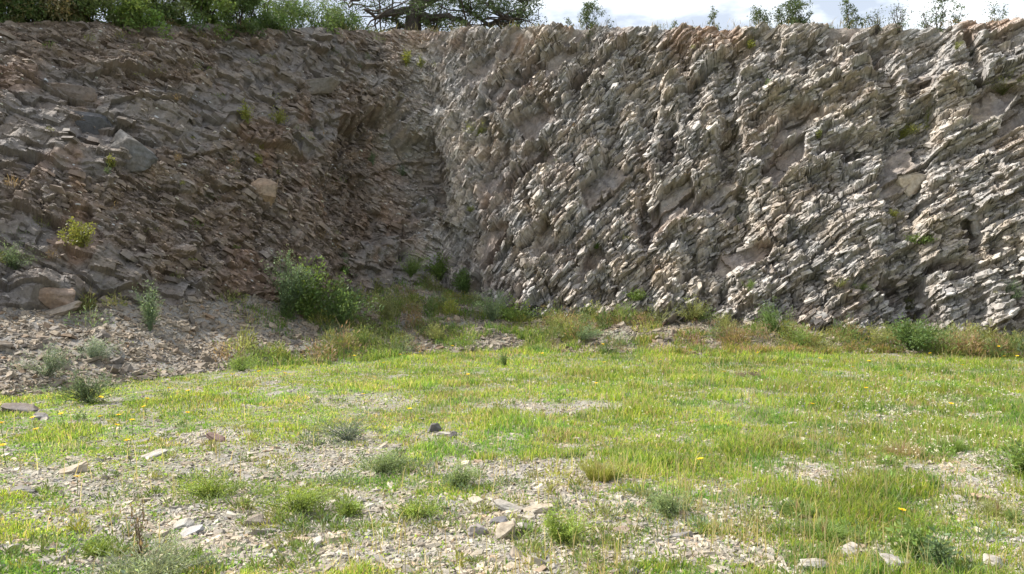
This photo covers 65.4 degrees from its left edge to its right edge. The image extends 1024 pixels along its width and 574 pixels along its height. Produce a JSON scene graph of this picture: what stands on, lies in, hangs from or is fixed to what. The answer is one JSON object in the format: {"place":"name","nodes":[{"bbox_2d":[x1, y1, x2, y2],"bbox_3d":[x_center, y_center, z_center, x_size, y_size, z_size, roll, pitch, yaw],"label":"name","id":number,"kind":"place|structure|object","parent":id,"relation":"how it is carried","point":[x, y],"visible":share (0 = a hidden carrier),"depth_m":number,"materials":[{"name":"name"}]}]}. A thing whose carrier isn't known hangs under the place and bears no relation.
{"place":"outdoors","nodes":[
{"label":"outdoors","id":0,"kind":"place"},
{"bbox_2d":[0,17,1023,340],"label":"cliff","id":1,"kind":"structure","parent":0,"point":[654,111],"depth_m":22.33,"materials":[{"name":"stone"}]},
{"bbox_2d":[0,238,44,269],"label":"bush","id":2,"kind":"object","parent":1,"relation":"on","point":[15,264],"visible":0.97,"depth_m":15.13,"materials":[{"name":"green plant"}]},
{"bbox_2d":[46,82,97,102],"bbox_3d":[-10.568,-4.569,18.841,1.534,0.482,0.335,7,5,-6],"label":"boulder","id":3,"kind":"object","parent":1,"relation":"on","point":[86,94],"visible":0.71,"depth_m":18.73,"materials":[{"name":"stone"}]},
{"bbox_2d":[57,216,96,246],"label":"bush","id":4,"kind":"object","parent":1,"relation":"on","point":[78,239],"visible":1,"depth_m":15.99,"materials":[{"name":"green plant"}]},
{"bbox_2d":[70,110,112,134],"bbox_3d":[-10.133,-3.881,18.551,1.537,0.774,0.358,0,0,1],"label":"boulder","id":5,"kind":"object","parent":1,"relation":"on","point":[98,121],"visible":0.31,"depth_m":18.49,"materials":[{"name":"stone"}]},
{"bbox_2d":[110,129,157,172],"bbox_3d":[-8.644,-3.049,18.217,1.050,0.930,0.364,15,3,-11],"label":"boulder","id":6,"kind":"object","parent":1,"relation":"on","point":[143,158],"visible":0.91,"depth_m":18.10,"materials":[{"name":"stone"}]},
{"bbox_2d":[236,98,253,123],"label":"weed","id":7,"kind":"object","parent":1,"relation":"on","point":[246,115],"visible":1,"depth_m":21.04,"materials":[{"name":"green plant"}]},
{"bbox_2d":[251,178,278,205],"bbox_3d":[-6.462,-2.534,20.736,0.707,0.794,0.508,12,8,-17],"label":"boulder","id":8,"kind":"object","parent":1,"relation":"on","point":[268,189],"visible":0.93,"depth_m":20.59,"materials":[{"name":"stone"}]},
{"bbox_2d":[268,105,288,124],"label":"weed","id":9,"kind":"object","parent":1,"relation":"on","point":[278,116],"visible":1,"depth_m":22.04,"materials":[{"name":"green plant"}]},
{"bbox_2d":[305,76,339,95],"bbox_3d":[-6.077,-6.017,24.078,1.779,0.488,0.369,-9,7,-6],"label":"boulder","id":10,"kind":"object","parent":1,"relation":"on","point":[325,85],"visible":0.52,"depth_m":23.98,"materials":[{"name":"stone"}]},
{"bbox_2d":[394,251,426,276],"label":"bush","id":11,"kind":"object","parent":1,"relation":"on","point":[411,270],"visible":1,"depth_m":24.24,"materials":[{"name":"green plant"}]},
{"bbox_2d":[422,247,452,280],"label":"bush","id":12,"kind":"object","parent":1,"relation":"on","point":[439,271],"visible":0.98,"depth_m":24.70,"materials":[{"name":"green plant"}]},
{"bbox_2d":[451,267,471,293],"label":"bush","id":13,"kind":"object","parent":1,"relation":"on","point":[461,282],"visible":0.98,"depth_m":24.06,"materials":[{"name":"green plant"}]},
{"bbox_2d":[0,30,1023,320],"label":"rock face weeds","id":14,"kind":"object","parent":1,"relation":"on","point":[106,170],"visible":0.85,"depth_m":21.16,"materials":[{"name":"green plant"}]},
{"bbox_2d":[625,285,648,300],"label":"bush","id":15,"kind":"object","parent":1,"relation":"on","point":[637,295],"visible":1,"depth_m":22.01,"materials":[{"name":"green plant"}]},
{"bbox_2d":[862,5,887,34],"bbox_3d":[10.550,-7.741,23.223,0.719,0.809,0.611,0,0,0],"label":"rim sapling","id":16,"kind":"object","parent":1,"relation":"on","point":[879,25],"visible":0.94,"depth_m":23.24,"materials":[{"name":"green plant"}]},
{"bbox_2d":[890,122,929,138],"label":"bush","id":17,"kind":"object","parent":1,"relation":"on","point":[905,130],"visible":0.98,"depth_m":22.46,"materials":[{"name":"green plant"}]},
{"bbox_2d":[893,172,926,195],"bbox_3d":[10.992,-2.860,21.965,1.049,0.622,0.549,-18,17,-16],"label":"boulder","id":18,"kind":"object","parent":1,"relation":"on","point":[914,180],"visible":0.88,"depth_m":21.81,"materials":[{"name":"stone"}]},
{"bbox_2d":[904,233,937,244],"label":"bush","id":19,"kind":"object","parent":1,"relation":"on","point":[911,239],"visible":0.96,"depth_m":20.84,"materials":[{"name":"green plant"}]},
{"bbox_2d":[927,0,953,32],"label":"rim sapling","id":20,"kind":"object","parent":1,"relation":"on","point":[941,6],"visible":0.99,"depth_m":22.86,"materials":[{"name":"green plant"}]},
{"bbox_2d":[969,213,982,238],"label":"boulder","id":21,"kind":"object","parent":1,"relation":"on","point":[974,225],"visible":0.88,"depth_m":21.00,"materials":[{"name":"stone"}]},
{"bbox_2d":[983,72,1023,94],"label":"bush","id":22,"kind":"object","parent":1,"relation":"on","point":[1002,92],"visible":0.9,"depth_m":21.86,"materials":[{"name":"green plant"}]},
{"bbox_2d":[0,286,1023,573],"bbox_3d":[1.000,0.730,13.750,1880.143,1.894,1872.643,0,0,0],"label":"ground","id":23,"kind":"structure","parent":0,"point":[234,408],"depth_m":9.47,"materials":[{"name":"grey gravel"}]},
{"bbox_2d":[0,401,38,412],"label":"flat boulder","id":24,"kind":"object","parent":23,"relation":"on","point":[21,407],"visible":0.69,"depth_m":10.23,"materials":[{"name":"stone"}]},
{"bbox_2d":[8,339,78,377],"bbox_3d":[-7.314,1.118,12.401,0.945,0.620,0.930,0,0,-10],"label":"bush","id":25,"kind":"object","parent":23,"relation":"on","point":[52,366],"visible":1,"depth_m":12.48,"materials":[{"name":"green plant"}]},
{"bbox_2d":[58,461,88,473],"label":"stone","id":26,"kind":"object","parent":23,"relation":"on","point":[82,466],"visible":0.69,"depth_m":6.91,"materials":[{"name":"beige stone"}]},
{"bbox_2d":[34,361,138,402],"bbox_3d":[-5.782,1.313,10.797,0.975,0.614,1.055,0,0,35],"label":"bush","id":27,"kind":"object","parent":23,"relation":"on","point":[84,395],"visible":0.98,"depth_m":10.87,"materials":[{"name":"green plant"}]},
{"bbox_2d":[73,333,127,361],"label":"bush","id":28,"kind":"object","parent":23,"relation":"on","point":[92,350],"visible":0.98,"depth_m":13.67,"materials":[{"name":"green plant"}]},
{"bbox_2d":[74,531,128,558],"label":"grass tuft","id":29,"kind":"object","parent":23,"relation":"on","point":[91,549],"visible":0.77,"depth_m":4.73,"materials":[{"name":"green plant"}]},
{"bbox_2d":[119,498,151,557],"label":"dead stalk","id":30,"kind":"object","parent":23,"relation":"on","point":[139,535],"visible":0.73,"depth_m":4.60,"materials":[{"name":"brown plant"}]},
{"bbox_2d":[132,275,164,331],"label":"bush","id":31,"kind":"object","parent":23,"relation":"on","point":[149,312],"visible":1,"depth_m":15.63,"materials":[{"name":"green plant"}]},
{"bbox_2d":[77,528,222,573],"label":"fennel clump","id":32,"kind":"object","parent":23,"relation":"on","point":[166,566],"visible":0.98,"depth_m":4.39,"materials":[{"name":"green plant"}]},
{"bbox_2d":[141,449,167,457],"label":"stone","id":33,"kind":"object","parent":23,"relation":"on","point":[157,453],"visible":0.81,"depth_m":7.49,"materials":[{"name":"white stone"}]},
{"bbox_2d":[173,517,194,529],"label":"stone","id":34,"kind":"object","parent":23,"relation":"on","point":[184,522],"visible":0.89,"depth_m":5.37,"materials":[{"name":"white stone"}]},
{"bbox_2d":[180,524,203,536],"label":"stone","id":35,"kind":"object","parent":23,"relation":"on","point":[190,530],"visible":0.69,"depth_m":5.25,"materials":[{"name":"white stone"}]},
{"bbox_2d":[160,461,253,500],"bbox_3d":[-2.337,1.497,6.084,0.702,0.306,0.449,0,0,-14],"label":"fennel clump","id":36,"kind":"object","parent":23,"relation":"on","point":[204,489],"visible":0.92,"depth_m":6.10,"materials":[{"name":"green plant"}]},
{"bbox_2d":[223,351,261,371],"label":"bush","id":37,"kind":"object","parent":23,"relation":"on","point":[241,366],"visible":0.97,"depth_m":14.77,"materials":[{"name":"green plant"}]},
{"bbox_2d":[244,513,264,525],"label":"stone","id":38,"kind":"object","parent":23,"relation":"on","point":[256,518],"visible":0.71,"depth_m":5.45,"materials":[{"name":"beige stone"}]},
{"bbox_2d":[233,476,344,517],"bbox_3d":[-1.554,1.512,5.660,0.798,0.272,0.555,0,0,-24],"label":"fennel clump","id":39,"kind":"object","parent":23,"relation":"on","point":[295,503],"visible":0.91,"depth_m":5.68,"materials":[{"name":"green plant"}]},
{"bbox_2d":[261,250,319,311],"bbox_3d":[-5.198,-0.169,18.947,1.184,1.755,1.669,0,0,33],"label":"bush","id":40,"kind":"object","parent":23,"relation":"on","point":[284,288],"visible":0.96,"depth_m":19.05,"materials":[{"name":"green plant"}]},
{"bbox_2d":[274,255,335,319],"bbox_3d":[-5.060,0.029,19.448,1.514,1.623,1.253,0,0,0],"label":"bush","id":41,"kind":"object","parent":23,"relation":"on","point":[303,302],"visible":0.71,"depth_m":19.36,"materials":[{"name":"green plant"}]},
{"bbox_2d":[312,411,379,440],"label":"grey weed","id":42,"kind":"object","parent":23,"relation":"on","point":[355,431],"visible":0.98,"depth_m":8.40,"materials":[{"name":"green plant"}]},
{"bbox_2d":[311,267,384,325],"bbox_3d":[-3.925,0.243,19.508,2.328,1.478,1.839,0,0,44],"label":"bush","id":43,"kind":"object","parent":23,"relation":"on","point":[341,309],"visible":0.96,"depth_m":19.50,"materials":[{"name":"green plant"}]},
{"bbox_2d":[333,497,369,517],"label":"fennel clump","id":44,"kind":"object","parent":23,"relation":"on","point":[354,508],"visible":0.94,"depth_m":5.65,"materials":[{"name":"green plant"}]},
{"bbox_2d":[338,321,378,345],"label":"bush","id":45,"kind":"object","parent":23,"relation":"on","point":[364,336],"visible":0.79,"depth_m":18.56,"materials":[{"name":"green plant"}]},
{"bbox_2d":[367,283,403,322],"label":"bush","id":46,"kind":"object","parent":23,"relation":"on","point":[388,308],"visible":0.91,"depth_m":20.64,"materials":[{"name":"green plant"}]},
{"bbox_2d":[350,447,425,474],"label":"fennel clump","id":47,"kind":"object","parent":23,"relation":"on","point":[387,462],"visible":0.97,"depth_m":6.84,"materials":[{"name":"green plant"}]},
{"bbox_2d":[390,495,444,521],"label":"fennel clump","id":48,"kind":"object","parent":23,"relation":"on","point":[412,508],"visible":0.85,"depth_m":5.49,"materials":[{"name":"green plant"}]},
{"bbox_2d":[417,322,455,340],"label":"bush","id":49,"kind":"object","parent":23,"relation":"on","point":[436,334],"visible":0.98,"depth_m":20.12,"materials":[{"name":"green plant"}]},
{"bbox_2d":[440,458,482,487],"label":"fennel clump","id":50,"kind":"object","parent":23,"relation":"on","point":[464,475],"visible":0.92,"depth_m":6.30,"materials":[{"name":"green plant"}]},
{"bbox_2d":[468,523,486,536],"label":"stone","id":51,"kind":"object","parent":23,"relation":"on","point":[471,532],"visible":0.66,"depth_m":5.14,"materials":[{"name":"grey stone"}]},
{"bbox_2d":[472,288,510,321],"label":"flowering bush","id":52,"kind":"object","parent":23,"relation":"on","point":[486,309],"visible":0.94,"depth_m":21.81,"materials":[{"name":"green plant"}]},
{"bbox_2d":[495,520,515,539],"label":"stone","id":53,"kind":"object","parent":23,"relation":"on","point":[503,529],"visible":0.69,"depth_m":5.08,"materials":[{"name":"beige stone"}]},
{"bbox_2d":[493,496,522,510],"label":"stone","id":54,"kind":"object","parent":23,"relation":"on","point":[502,505],"visible":0.69,"depth_m":5.67,"materials":[{"name":"beige stone"}]},
{"bbox_2d":[0,283,1021,398],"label":"rubble","id":55,"kind":"object","parent":23,"relation":"on","point":[137,354],"visible":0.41,"depth_m":16.12,"materials":[{"name":"stone"}]},
{"bbox_2d":[38,287,75,308],"bbox_3d":[-8.785,0.214,15.333,0.717,0.482,0.591,6,4,-17],"label":"boulder","id":56,"kind":"object","parent":55,"relation":"on","point":[51,297],"visible":0.73,"depth_m":15.13,"materials":[{"name":"stone"}]},
{"bbox_2d":[44,300,81,315],"bbox_3d":[-9.032,0.595,15.361,1.615,0.354,0.829,-16,7,-6],"label":"boulder","id":57,"kind":"object","parent":55,"relation":"on","point":[62,310],"visible":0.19,"depth_m":15.12,"materials":[{"name":"stone"}]},
{"bbox_2d":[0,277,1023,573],"bbox_3d":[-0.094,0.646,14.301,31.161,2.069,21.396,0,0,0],"label":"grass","id":58,"kind":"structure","parent":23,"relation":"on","point":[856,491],"depth_m":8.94,"materials":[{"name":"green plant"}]},
{"bbox_2d":[0,370,1023,573],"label":"ground weeds","id":59,"kind":"object","parent":23,"relation":"on","point":[430,515],"visible":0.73,"depth_m":5.47,"materials":[{"name":"green plant"}]},
{"bbox_2d":[0,376,1023,573],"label":"weeds","id":60,"kind":"object","parent":23,"relation":"on","point":[292,544],"visible":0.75,"depth_m":5.53,"materials":[{"name":"green plant"}]},
{"bbox_2d":[490,293,549,321],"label":"flowering bush","id":61,"kind":"object","parent":23,"relation":"on","point":[505,313],"visible":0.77,"depth_m":22.13,"materials":[{"name":"green plant"}]},
{"bbox_2d":[523,503,552,513],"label":"stone","id":62,"kind":"object","parent":23,"relation":"on","point":[538,508],"visible":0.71,"depth_m":5.61,"materials":[{"name":"beige stone"}]},
{"bbox_2d":[63,271,1023,364],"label":"scrub","id":63,"kind":"object","parent":23,"relation":"on","point":[995,340],"visible":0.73,"depth_m":19.40,"materials":[{"name":"green plant"}]},
{"bbox_2d":[537,500,603,544],"bbox_3d":[0.364,1.464,4.998,0.434,0.330,0.357,0,0,0],"label":"fennel clump","id":64,"kind":"object","parent":23,"relation":"on","point":[565,531],"visible":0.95,"depth_m":4.96,"materials":[{"name":"green plant"}]},
{"bbox_2d":[551,320,608,341],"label":"bush","id":65,"kind":"object","parent":23,"relation":"on","point":[585,330],"visible":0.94,"depth_m":20.14,"materials":[{"name":"green plant"}]},
{"bbox_2d":[570,455,626,482],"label":"grass tuft","id":66,"kind":"object","parent":23,"relation":"on","point":[606,474],"visible":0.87,"depth_m":6.55,"materials":[{"name":"green plant"}]},
{"bbox_2d":[640,300,681,321],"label":"bush","id":67,"kind":"object","parent":23,"relation":"on","point":[660,319],"visible":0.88,"depth_m":21.36,"materials":[{"name":"green plant"}]},
{"bbox_2d":[641,486,692,518],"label":"fennel clump","id":68,"kind":"object","parent":23,"relation":"on","point":[667,504],"visible":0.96,"depth_m":5.62,"materials":[{"name":"green plant"}]},
{"bbox_2d":[674,296,723,320],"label":"bush","id":69,"kind":"object","parent":23,"relation":"on","point":[693,312],"visible":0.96,"depth_m":21.31,"materials":[{"name":"green plant"}]},
{"bbox_2d":[753,296,795,331],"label":"bush","id":70,"kind":"object","parent":23,"relation":"on","point":[770,319],"visible":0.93,"depth_m":19.95,"materials":[{"name":"green plant"}]},
{"bbox_2d":[768,494,826,518],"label":"grass tuft","id":71,"kind":"object","parent":23,"relation":"on","point":[784,508],"visible":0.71,"depth_m":5.70,"materials":[{"name":"green plant"}]},
{"bbox_2d":[779,325,829,345],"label":"bush","id":72,"kind":"object","parent":23,"relation":"on","point":[800,335],"visible":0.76,"depth_m":19.22,"materials":[{"name":"green plant"}]},
{"bbox_2d":[800,558,828,569],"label":"stone","id":73,"kind":"object","parent":23,"relation":"on","point":[805,562],"visible":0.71,"depth_m":4.63,"materials":[{"name":"white stone"}]},
{"bbox_2d":[785,512,861,541],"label":"grass tuft","id":74,"kind":"object","parent":23,"relation":"on","point":[829,530],"visible":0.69,"depth_m":5.15,"materials":[{"name":"green plant"}]},
{"bbox_2d":[837,542,859,556],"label":"stone","id":75,"kind":"object","parent":23,"relation":"on","point":[852,548],"visible":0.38,"depth_m":4.85,"materials":[{"name":"white stone"}]},
{"bbox_2d":[866,322,896,345],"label":"bush","id":76,"kind":"object","parent":23,"relation":"on","point":[883,338],"visible":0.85,"depth_m":19.05,"materials":[{"name":"green plant"}]},
{"bbox_2d":[880,553,911,572],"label":"stone","id":77,"kind":"object","parent":23,"relation":"on","point":[886,558],"visible":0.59,"depth_m":4.56,"materials":[{"name":"white stone"}]},
{"bbox_2d":[877,434,934,456],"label":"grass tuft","id":78,"kind":"object","parent":23,"relation":"on","point":[903,446],"visible":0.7,"depth_m":7.62,"materials":[{"name":"beige plant"}]},
{"bbox_2d":[878,516,935,560],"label":"broad leaf plant","id":79,"kind":"object","parent":23,"relation":"on","point":[913,537],"visible":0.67,"depth_m":4.76,"materials":[{"name":"green plant"}]},
{"bbox_2d":[881,312,948,350],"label":"bush","id":80,"kind":"object","parent":23,"relation":"on","point":[913,340],"visible":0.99,"depth_m":18.43,"materials":[{"name":"green plant"}]},
{"bbox_2d":[909,526,960,572],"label":"broad leaf plant","id":81,"kind":"object","parent":23,"relation":"on","point":[941,549],"visible":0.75,"depth_m":4.58,"materials":[{"name":"green plant"}]},
{"bbox_2d":[933,430,967,451],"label":"grass tuft","id":82,"kind":"object","parent":23,"relation":"on","point":[957,444],"visible":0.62,"depth_m":7.75,"materials":[{"name":"green plant"}]},
{"bbox_2d":[983,553,1003,568],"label":"stone","id":83,"kind":"object","parent":23,"relation":"on","point":[992,558],"visible":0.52,"depth_m":4.67,"materials":[{"name":"white stone"}]},
{"bbox_2d":[967,496,1020,517],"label":"grass tuft","id":84,"kind":"object","parent":23,"relation":"on","point":[988,505],"visible":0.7,"depth_m":5.75,"materials":[{"name":"green plant"}]},
{"bbox_2d":[985,434,1023,476],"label":"broad leaf plant","id":85,"kind":"object","parent":23,"relation":"on","point":[1016,456],"visible":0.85,"depth_m":6.78,"materials":[{"name":"green plant"}]},
{"bbox_2d":[94,0,1023,31],"label":"sky","id":86,"kind":"structure","parent":0,"point":[634,13],"materials":[{"name":"white"}]},
{"bbox_3d":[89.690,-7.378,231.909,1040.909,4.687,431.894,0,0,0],"label":"hilltop","id":87,"kind":"structure","parent":0,"visible":0},
{"bbox_2d":[0,0,79,22],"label":"rim shrub","id":88,"kind":"object","parent":87,"relation":"on","point":[16,2],"visible":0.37,"depth_m":19.95,"materials":[{"name":"green plant"}]},
{"bbox_2d":[0,0,90,22],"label":"rim shrub","id":89,"kind":"object","parent":87,"relation":"on","point":[59,6],"visible":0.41,"depth_m":20.21,"materials":[{"name":"green plant"}]},
{"bbox_2d":[25,0,124,26],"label":"rim shrub","id":90,"kind":"object","parent":87,"relation":"on","point":[83,3],"visible":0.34,"depth_m":20.55,"materials":[{"name":"green plant"}]},
{"bbox_2d":[67,0,175,39],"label":"rim shrub","id":91,"kind":"object","parent":87,"relation":"on","point":[140,6],"visible":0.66,"depth_m":21.05,"materials":[{"name":"green plant"}]},
{"bbox_2d":[117,0,210,30],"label":"rim shrub","id":92,"kind":"object","parent":87,"relation":"on","point":[177,6],"visible":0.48,"depth_m":22.04,"materials":[{"name":"green plant"}]},
{"bbox_2d":[167,0,241,40],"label":"rim shrub","id":93,"kind":"object","parent":87,"relation":"on","point":[220,6],"visible":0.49,"depth_m":22.68,"materials":[{"name":"green plant"}]},
{"bbox_2d":[198,0,280,38],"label":"rim shrub","id":94,"kind":"object","parent":87,"relation":"on","point":[251,25],"visible":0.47,"depth_m":23.65,"materials":[{"name":"green plant"}]},
{"bbox_2d":[232,0,303,32],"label":"rim shrub","id":95,"kind":"object","parent":87,"relation":"on","point":[279,18],"visible":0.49,"depth_m":24.36,"materials":[{"name":"green plant"}]},
{"bbox_2d":[257,0,316,28],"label":"rim shrub","id":96,"kind":"object","parent":87,"relation":"on","point":[301,18],"visible":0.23,"depth_m":25.61,"materials":[{"name":"green plant"}]},
{"bbox_2d":[287,0,349,34],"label":"rim shrub","id":97,"kind":"object","parent":87,"relation":"on","point":[332,14],"visible":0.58,"depth_m":26.10,"materials":[{"name":"green plant"}]},
{"bbox_2d":[319,1,367,30],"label":"rim shrub","id":98,"kind":"object","parent":87,"relation":"on","point":[352,24],"visible":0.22,"depth_m":27.05,"materials":[{"name":"green plant"}]},
{"bbox_2d":[332,0,546,32],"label":"oak tree","id":99,"kind":"object","parent":87,"relation":"on","point":[415,12],"visible":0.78,"depth_m":28.92,"materials":[{"name":"green plant"}]},
{"bbox_2d":[1,10,1022,33],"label":"rim grass","id":100,"kind":"structure","parent":87,"relation":"on","point":[590,26],"depth_m":23.63,"materials":[{"name":"green plant"}]},
{"bbox_2d":[577,0,604,36],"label":"rim sapling","id":101,"kind":"object","parent":87,"relation":"on","point":[588,10],"visible":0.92,"depth_m":25.46,"materials":[{"name":"green plant"}]},
{"bbox_2d":[747,3,776,32],"bbox_3d":[7.508,-8.011,24.186,0.934,1.133,0.996,0,0,40],"label":"rim sapling","id":102,"kind":"object","parent":87,"relation":"on","point":[757,15],"visible":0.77,"depth_m":24.11,"materials":[{"name":"green plant"}]},
{"bbox_2d":[774,0,813,25],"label":"rim sapling","id":103,"kind":"object","parent":87,"relation":"on","point":[792,11],"visible":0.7,"depth_m":23.85,"materials":[{"name":"green plant"}]},
{"bbox_2d":[838,0,857,28],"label":"rim sapling","id":104,"kind":"object","parent":87,"relation":"on","point":[848,15],"visible":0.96,"depth_m":23.55,"materials":[{"name":"green plant"}]},
{"bbox_2d":[885,3,913,33],"bbox_3d":[11.221,-7.830,23.142,0.658,1.011,1.107,0,0,38],"label":"rim sapling","id":105,"kind":"object","parent":87,"relation":"on","point":[894,18],"visible":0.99,"depth_m":23.06,"materials":[{"name":"green plant"}]},
{"bbox_2d":[916,6,938,28],"bbox_3d":[12.006,-7.689,22.991,0.596,0.821,0.522,0,0,35],"label":"rim sapling","id":106,"kind":"object","parent":87,"relation":"on","point":[925,17],"visible":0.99,"depth_m":23.00,"materials":[{"name":"green plant"}]},
{"bbox_2d":[949,1,968,29],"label":"rim sapling","id":107,"kind":"object","parent":87,"relation":"on","point":[955,17],"visible":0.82,"depth_m":22.67,"materials":[{"name":"green plant"}]},
{"bbox_2d":[982,1,1008,20],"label":"rim sapling","id":108,"kind":"object","parent":87,"relation":"on","point":[993,10],"visible":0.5,"depth_m":22.44,"materials":[{"name":"green plant"}]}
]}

